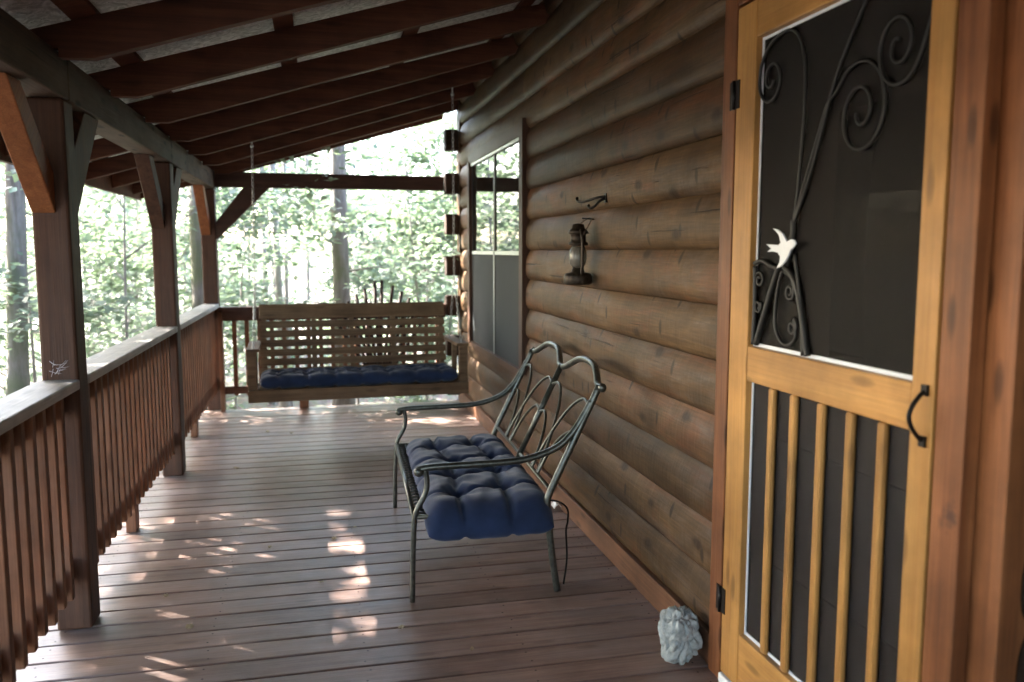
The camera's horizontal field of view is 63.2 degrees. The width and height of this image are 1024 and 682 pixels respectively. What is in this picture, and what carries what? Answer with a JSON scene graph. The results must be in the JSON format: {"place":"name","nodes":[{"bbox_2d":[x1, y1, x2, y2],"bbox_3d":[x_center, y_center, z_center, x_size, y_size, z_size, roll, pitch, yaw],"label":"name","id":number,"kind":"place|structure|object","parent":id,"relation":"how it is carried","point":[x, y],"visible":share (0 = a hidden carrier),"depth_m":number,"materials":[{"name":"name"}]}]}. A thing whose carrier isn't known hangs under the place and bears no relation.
{"place":"outdoors","nodes":[
{"label":"outdoors","id":0,"kind":"place"},
{"bbox_2d":[0,111,456,257],"label":"sky","id":1,"kind":"structure","parent":0,"point":[364,170],"materials":[{"name":"white"}]},
{"bbox_2d":[0,258,457,670],"bbox_3d":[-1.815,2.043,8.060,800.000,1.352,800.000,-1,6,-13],"label":"ground","id":2,"kind":"structure","parent":0,"point":[300,273],"depth_m":23.97,"materials":[{"name":"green plant"}]},
{"bbox_2d":[5,163,30,395],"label":"forest tree","id":3,"kind":"object","parent":2,"relation":"on","point":[18,374],"visible":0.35,"depth_m":8.19,"materials":[{"name":"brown plant"}]},
{"bbox_2d":[0,298,37,362],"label":"leafy sapling","id":4,"kind":"object","parent":2,"relation":"on","point":[1,339],"visible":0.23,"depth_m":9.32,"materials":[{"name":"green plant"}]},
{"bbox_2d":[0,225,40,364],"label":"leafy sapling","id":5,"kind":"object","parent":2,"relation":"on","point":[3,242],"visible":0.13,"depth_m":11.75,"materials":[{"name":"green plant"}]},
{"bbox_2d":[0,169,94,322],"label":"leafy sapling","id":6,"kind":"object","parent":2,"relation":"on","point":[2,211],"visible":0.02,"depth_m":17.97,"materials":[{"name":"green plant"}]},
{"bbox_2d":[0,170,123,382],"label":"leafy sapling","id":7,"kind":"object","parent":2,"relation":"on","point":[33,260],"visible":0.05,"depth_m":14.42,"materials":[{"name":"green plant"}]},
{"bbox_2d":[0,188,152,344],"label":"leafy sapling","id":8,"kind":"object","parent":2,"relation":"on","point":[88,255],"visible":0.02,"depth_m":20.81,"materials":[{"name":"green plant"}]},
{"bbox_2d":[0,162,189,397],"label":"leafy sapling","id":9,"kind":"object","parent":2,"relation":"on","point":[90,315],"visible":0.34,"depth_m":8.17,"materials":[{"name":"green plant"}]},
{"bbox_2d":[0,164,190,398],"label":"leafy sapling","id":10,"kind":"object","parent":2,"relation":"on","point":[39,373],"visible":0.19,"depth_m":10.70,"materials":[{"name":"green plant"}]},
{"bbox_2d":[27,189,189,353],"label":"leafy sapling","id":11,"kind":"object","parent":2,"relation":"on","point":[111,197],"visible":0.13,"depth_m":13.24,"materials":[{"name":"green plant"}]},
{"bbox_2d":[78,191,179,354],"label":"leafy sapling","id":12,"kind":"object","parent":2,"relation":"on","point":[119,221],"visible":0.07,"depth_m":15.19,"materials":[{"name":"green plant"}]},
{"bbox_2d":[125,210,134,333],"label":"forest tree","id":13,"kind":"object","parent":2,"relation":"on","point":[129,250],"visible":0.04,"depth_m":23.45,"materials":[{"name":"grey plant"}]},
{"bbox_2d":[0,169,279,382],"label":"leafy sapling","id":14,"kind":"object","parent":2,"relation":"on","point":[124,278],"visible":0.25,"depth_m":9.54,"materials":[{"name":"green plant"}]},
{"bbox_2d":[80,190,256,324],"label":"leafy sapling","id":15,"kind":"object","parent":2,"relation":"on","point":[108,233],"visible":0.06,"depth_m":18.83,"materials":[{"name":"green plant"}]},
{"bbox_2d":[100,192,247,320],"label":"leafy sapling","id":16,"kind":"object","parent":2,"relation":"on","point":[222,245],"visible":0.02,"depth_m":20.18,"materials":[{"name":"green plant"}]},
{"bbox_2d":[82,169,293,362],"bbox_3d":[-5.821,-1.387,14.245,4.165,4.765,3.274,-1,6,-13],"label":"leafy sapling","id":17,"kind":"object","parent":2,"relation":"on","point":[140,222],"visible":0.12,"depth_m":13.91,"materials":[{"name":"green plant"}]},
{"bbox_2d":[83,185,306,408],"bbox_3d":[-4.123,-1.092,10.463,3.006,4.853,3.732,-1,6,-13],"label":"leafy sapling","id":18,"kind":"object","parent":2,"relation":"on","point":[260,256],"visible":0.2,"depth_m":10.35,"materials":[{"name":"green plant"}]},
{"bbox_2d":[146,203,247,328],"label":"leafy sapling","id":19,"kind":"object","parent":2,"relation":"on","point":[188,265],"visible":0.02,"depth_m":24.15,"materials":[{"name":"green plant"}]},
{"bbox_2d":[188,186,213,410],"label":"forest tree","id":20,"kind":"object","parent":2,"relation":"on","point":[197,298],"visible":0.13,"depth_m":9.35,"materials":[{"name":"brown plant"}]},
{"bbox_2d":[148,188,316,381],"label":"leafy sapling","id":21,"kind":"object","parent":2,"relation":"on","point":[222,237],"visible":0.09,"depth_m":15.44,"materials":[{"name":"green plant"}]},
{"bbox_2d":[142,168,327,366],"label":"leafy sapling","id":22,"kind":"object","parent":2,"relation":"on","point":[250,326],"visible":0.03,"depth_m":15.52,"materials":[{"name":"green plant"}]},
{"bbox_2d":[85,144,405,409],"bbox_3d":[-3.930,-0.935,11.258,4.407,4.341,3.153,-4,7,-30],"label":"leafy sapling","id":23,"kind":"object","parent":2,"relation":"on","point":[242,281],"visible":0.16,"depth_m":11.21,"materials":[{"name":"green plant"}]},
{"bbox_2d":[181,151,325,331],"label":"leafy sapling","id":24,"kind":"object","parent":2,"relation":"on","point":[291,164],"visible":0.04,"depth_m":21.30,"materials":[{"name":"green plant"}]},
{"bbox_2d":[182,159,331,303],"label":"leafy sapling","id":25,"kind":"object","parent":2,"relation":"on","point":[280,242],"visible":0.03,"depth_m":24.84,"materials":[{"name":"green plant"}]},
{"bbox_2d":[259,167,274,403],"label":"forest tree","id":26,"kind":"object","parent":2,"relation":"on","point":[263,243],"visible":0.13,"depth_m":12.86,"materials":[{"name":"grey plant"}]},
{"bbox_2d":[269,164,290,407],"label":"forest tree","id":27,"kind":"object","parent":2,"relation":"on","point":[278,278],"visible":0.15,"depth_m":12.02,"materials":[{"name":"grey plant"}]},
{"bbox_2d":[282,162,292,406],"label":"forest tree","id":28,"kind":"object","parent":2,"relation":"on","point":[286,281],"visible":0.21,"depth_m":12.42,"materials":[{"name":"grey plant"}]},
{"bbox_2d":[180,140,406,363],"bbox_3d":[-3.994,-1.836,14.795,4.114,5.529,3.851,-1,6,-13],"label":"leafy sapling","id":29,"kind":"object","parent":2,"relation":"on","point":[278,167],"visible":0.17,"depth_m":14.61,"materials":[{"name":"green plant"}]},
{"bbox_2d":[305,155,309,300],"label":"forest tree","id":30,"kind":"object","parent":2,"relation":"on","point":[307,251],"visible":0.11,"depth_m":14.02,"materials":[{"name":"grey plant"}]},
{"bbox_2d":[179,139,457,404],"bbox_3d":[-1.885,-0.830,9.988,3.474,4.282,3.662,-4,8,-35],"label":"leafy sapling","id":31,"kind":"object","parent":2,"relation":"on","point":[307,210],"visible":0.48,"depth_m":9.33,"materials":[{"name":"green plant"}]},
{"bbox_2d":[270,150,407,365],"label":"leafy sapling","id":32,"kind":"object","parent":2,"relation":"on","point":[319,163],"visible":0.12,"depth_m":14.64,"materials":[{"name":"green plant"}]},
{"bbox_2d":[330,145,355,405],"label":"forest tree","id":33,"kind":"object","parent":2,"relation":"on","point":[340,259],"visible":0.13,"depth_m":9.63,"materials":[{"name":"brown plant"}]},
{"bbox_2d":[299,144,402,344],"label":"leafy sapling","id":34,"kind":"object","parent":2,"relation":"on","point":[320,284],"visible":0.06,"depth_m":24.33,"materials":[{"name":"green plant"}]},
{"bbox_2d":[251,123,456,361],"bbox_3d":[-1.488,-0.886,11.221,4.160,4.200,2.556,2,7,19],"label":"leafy sapling","id":35,"kind":"object","parent":2,"relation":"on","point":[360,254],"visible":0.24,"depth_m":11.12,"materials":[{"name":"green plant"}]},
{"bbox_2d":[280,133,457,354],"bbox_3d":[-2.559,-1.572,15.241,3.749,4.936,3.759,-1,6,-13],"label":"leafy sapling","id":36,"kind":"object","parent":2,"relation":"on","point":[396,291],"visible":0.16,"depth_m":14.61,"materials":[{"name":"green plant"}]},
{"bbox_2d":[289,113,460,400],"bbox_3d":[-1.275,-0.815,10.087,3.998,4.218,3.317,1,6,13],"label":"leafy sapling","id":37,"kind":"object","parent":2,"relation":"on","point":[425,146],"visible":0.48,"depth_m":10.18,"materials":[{"name":"green plant"}]},
{"bbox_2d":[323,151,455,342],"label":"leafy sapling","id":38,"kind":"object","parent":2,"relation":"on","point":[381,172],"visible":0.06,"depth_m":21.79,"materials":[{"name":"green plant"}]},
{"bbox_2d":[330,153,457,403],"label":"leafy sapling","id":39,"kind":"object","parent":2,"relation":"on","point":[401,220],"visible":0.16,"depth_m":10.36,"materials":[{"name":"green plant"}]},
{"bbox_2d":[360,191,438,326],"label":"leafy sapling","id":40,"kind":"object","parent":2,"relation":"on","point":[424,211],"visible":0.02,"depth_m":23.65,"materials":[{"name":"green plant"}]},
{"bbox_2d":[349,146,457,323],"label":"leafy sapling","id":41,"kind":"object","parent":2,"relation":"on","point":[368,236],"visible":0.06,"depth_m":17.37,"materials":[{"name":"green plant"}]},
{"bbox_2d":[351,191,457,368],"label":"leafy sapling","id":42,"kind":"object","parent":2,"relation":"on","point":[440,297],"visible":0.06,"depth_m":15.96,"materials":[{"name":"green plant"}]},
{"bbox_2d":[362,190,457,363],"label":"leafy sapling","id":43,"kind":"object","parent":2,"relation":"on","point":[399,214],"visible":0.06,"depth_m":11.51,"materials":[{"name":"green plant"}]},
{"bbox_2d":[373,111,457,321],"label":"leafy sapling","id":44,"kind":"object","parent":2,"relation":"on","point":[448,120],"visible":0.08,"depth_m":22.11,"materials":[{"name":"green plant"}]},
{"bbox_2d":[374,126,457,333],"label":"leafy sapling","id":45,"kind":"object","parent":2,"relation":"on","point":[423,263],"visible":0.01,"depth_m":15.23,"materials":[{"name":"green plant"}]},
{"bbox_2d":[418,192,456,276],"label":"leafy sapling","id":46,"kind":"object","parent":2,"relation":"on","point":[454,203],"depth_m":13.81,"materials":[{"name":"green plant"}]},
{"bbox_2d":[443,0,1023,681],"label":"log cabin","id":47,"kind":"object","parent":2,"relation":"on","point":[623,106],"visible":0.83,"depth_m":3.45,"materials":[{"name":"brown wood"}]},
{"bbox_2d":[0,0,548,199],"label":"porch roof","id":48,"kind":"structure","parent":47,"relation":"attached to","point":[217,86],"depth_m":4.80,"materials":[{"name":"wood"}]},
{"bbox_2d":[246,87,468,402],"bbox_3d":[-1.259,-0.822,6.690,1.706,2.483,0.669,-2,6,-15],"label":"porch swing","id":49,"kind":"object","parent":48,"relation":"hanging from","point":[257,393],"visible":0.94,"depth_m":6.91,"materials":[{"name":"brown wood"}]},
{"bbox_2d":[260,363,457,388],"bbox_3d":[-1.228,0.279,6.735,1.555,0.123,0.445,-2,6,-15],"label":"swing cushion","id":50,"kind":"object","parent":49,"relation":"on","point":[347,376],"visible":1,"depth_m":6.58,"materials":[{"name":"blue fabric"}]},
{"bbox_2d":[467,118,529,374],"bbox_3d":[-0.141,-0.739,6.812,0.085,1.795,2.210,-1,6,-13],"label":"window","id":51,"kind":"structure","parent":47,"relation":"in","point":[497,189],"depth_m":6.64,"materials":[{"name":"grey glass"}]},
{"bbox_2d":[575,193,607,209],"bbox_3d":[0.385,-0.704,4.224,0.067,0.078,0.274,-4,7,-32],"label":"iron hook","id":52,"kind":"object","parent":47,"relation":"attached to","point":[604,197],"visible":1,"depth_m":4.15,"materials":[{"name":"black metal"}]},
{"bbox_2d":[716,0,959,681],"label":"screen door","id":53,"kind":"structure","parent":47,"relation":"attached to","point":[844,124],"depth_m":2.32,"materials":[{"name":"brown wood"}]},
{"bbox_3d":[0.405,-0.636,4.333,0.086,0.014,0.008,-1,6,-13],"label":"nail","id":54,"kind":"object","parent":47,"relation":"attached to","visible":0},
{"bbox_2d":[564,217,591,284],"bbox_3d":[0.344,-0.470,4.337,0.148,0.352,0.177,-1,6,-13],"label":"hurricane lantern","id":55,"kind":"object","parent":54,"relation":"hanging from","point":[578,232],"visible":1,"depth_m":4.30,"materials":[{"name":"metal"}]},
{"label":"deck joists","id":56,"kind":"structure","parent":47,"relation":"attached to","visible":0},
{"bbox_2d":[16,400,718,681],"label":"deck","id":57,"kind":"structure","parent":56,"relation":"on","point":[284,615],"depth_m":3.86,"materials":[{"name":"brown wood"}]},
{"bbox_2d":[0,380,79,681],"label":"porch railing","id":58,"kind":"object","parent":57,"relation":"on","point":[37,588],"visible":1,"depth_m":2.87,"materials":[{"name":"brown wood"}]},
{"bbox_2d":[0,72,99,629],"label":"porch post","id":59,"kind":"object","parent":57,"relation":"on","point":[49,142],"visible":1,"depth_m":3.28,"materials":[{"name":"brown wood"}]},
{"bbox_2d":[0,8,68,99],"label":"porch beam","id":60,"kind":"structure","parent":59,"relation":"on","point":[35,65],"depth_m":2.87,"materials":[{"name":"brown wood"}]},
{"bbox_2d":[50,360,67,376],"bbox_3d":[-1.791,0.109,3.289,0.072,0.066,0.011,-1,6,-13],"label":"cobweb","id":61,"kind":"object","parent":59,"relation":"attached to","point":[58,368],"visible":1,"depth_m":3.29,"materials":[{"name":"fabric"}]},
{"bbox_2d":[86,326,177,562],"bbox_3d":[-2.084,0.536,4.585,0.153,1.038,2.254,-1,6,-13],"label":"porch railing","id":62,"kind":"object","parent":57,"relation":"on","point":[131,413],"visible":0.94,"depth_m":4.32,"materials":[{"name":"brown wood"}]},
{"bbox_2d":[134,154,185,475],"bbox_3d":[-2.350,-0.133,5.679,0.134,2.131,1.040,-1,6,-13],"label":"porch post","id":63,"kind":"object","parent":57,"relation":"on","point":[160,182],"visible":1,"depth_m":5.59,"materials":[{"name":"brown wood"}]},
{"bbox_2d":[65,60,171,162],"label":"porch beam","id":64,"kind":"structure","parent":63,"relation":"on","point":[121,123],"depth_m":4.11,"materials":[{"name":"brown wood"}]},
{"bbox_2d":[185,623,193,628],"bbox_3d":[-1.330,1.178,3.431,0.036,0.013,0.039,2,6,14],"label":"dry leaf","id":65,"kind":"object","parent":57,"relation":"on","point":[190,626],"visible":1,"depth_m":3.44,"materials":[{"name":"brown plant"}]},
{"bbox_2d":[179,304,218,438],"bbox_3d":[-2.634,0.280,6.932,0.153,1.038,2.304,-1,6,-13],"label":"porch railing","id":66,"kind":"object","parent":57,"relation":"on","point":[198,353],"visible":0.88,"depth_m":6.84,"materials":[{"name":"brown wood"}]},
{"bbox_2d":[192,185,268,409],"bbox_3d":[-2.613,-0.382,7.893,0.634,2.146,0.600,-1,6,-13],"label":"porch post","id":67,"kind":"object","parent":57,"relation":"on","point":[213,229],"visible":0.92,"depth_m":7.96,"materials":[{"name":"brown wood"}]},
{"bbox_2d":[171,141,215,189],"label":"porch beam","id":68,"kind":"structure","parent":67,"relation":"on","point":[195,170],"depth_m":6.59,"materials":[{"name":"wood"}]},
{"bbox_2d":[214,172,443,190],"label":"tie beam","id":69,"kind":"structure","parent":67,"relation":"on","point":[341,182],"depth_m":8.13,"materials":[{"name":"brown wood"}]},
{"bbox_2d":[217,303,445,411],"bbox_3d":[-1.748,0.149,8.277,2.195,1.008,0.160,-1,6,-13],"label":"porch railing","id":70,"kind":"object","parent":57,"relation":"on","point":[233,314],"visible":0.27,"depth_m":8.08,"materials":[{"name":"brown wood"}]},
{"bbox_2d":[334,280,423,364],"bbox_3d":[-1.308,-0.092,8.256,0.910,1.022,0.040,-1,6,-13],"label":"chair","id":71,"kind":"object","parent":70,"relation":"attached to","point":[375,301],"visible":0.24,"depth_m":8.23,"materials":[{"name":"brown wood"}]},
{"bbox_2d":[34,468,711,681],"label":"deck screws","id":72,"kind":"object","parent":57,"relation":"attached to","point":[358,591],"visible":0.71,"depth_m":3.79,"materials":[{"name":"black metal"}]},
{"bbox_2d":[393,341,605,602],"bbox_3d":[-0.133,0.563,4.391,0.923,1.030,1.450,-1,6,-11],"label":"metal bench","id":73,"kind":"object","parent":57,"relation":"on","point":[572,435],"visible":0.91,"depth_m":4.05,"materials":[{"name":"paint"}]},
{"bbox_2d":[406,433,568,583],"bbox_3d":[-0.188,0.836,4.347,0.655,0.439,1.424,-1,6,-11],"label":"bench cushion","id":74,"kind":"object","parent":73,"relation":"on","point":[488,502],"visible":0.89,"depth_m":3.79,"materials":[{"name":"blue fabric"}]},
{"bbox_2d":[551,502,561,508],"bbox_3d":[0.269,0.986,5.020,0.050,0.032,0.071,-1,6,-13],"label":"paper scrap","id":75,"kind":"object","parent":57,"relation":"on","point":[554,504],"visible":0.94,"depth_m":5.01,"materials":[{"name":"white paper"}]},
{"bbox_2d":[658,605,702,664],"bbox_3d":[0.637,1.106,3.163,0.168,0.209,0.159,0,6,-4],"label":"stone ornament","id":76,"kind":"object","parent":57,"relation":"on","point":[681,640],"visible":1,"depth_m":3.11,"materials":[{"name":"grey stone"}]}
]}

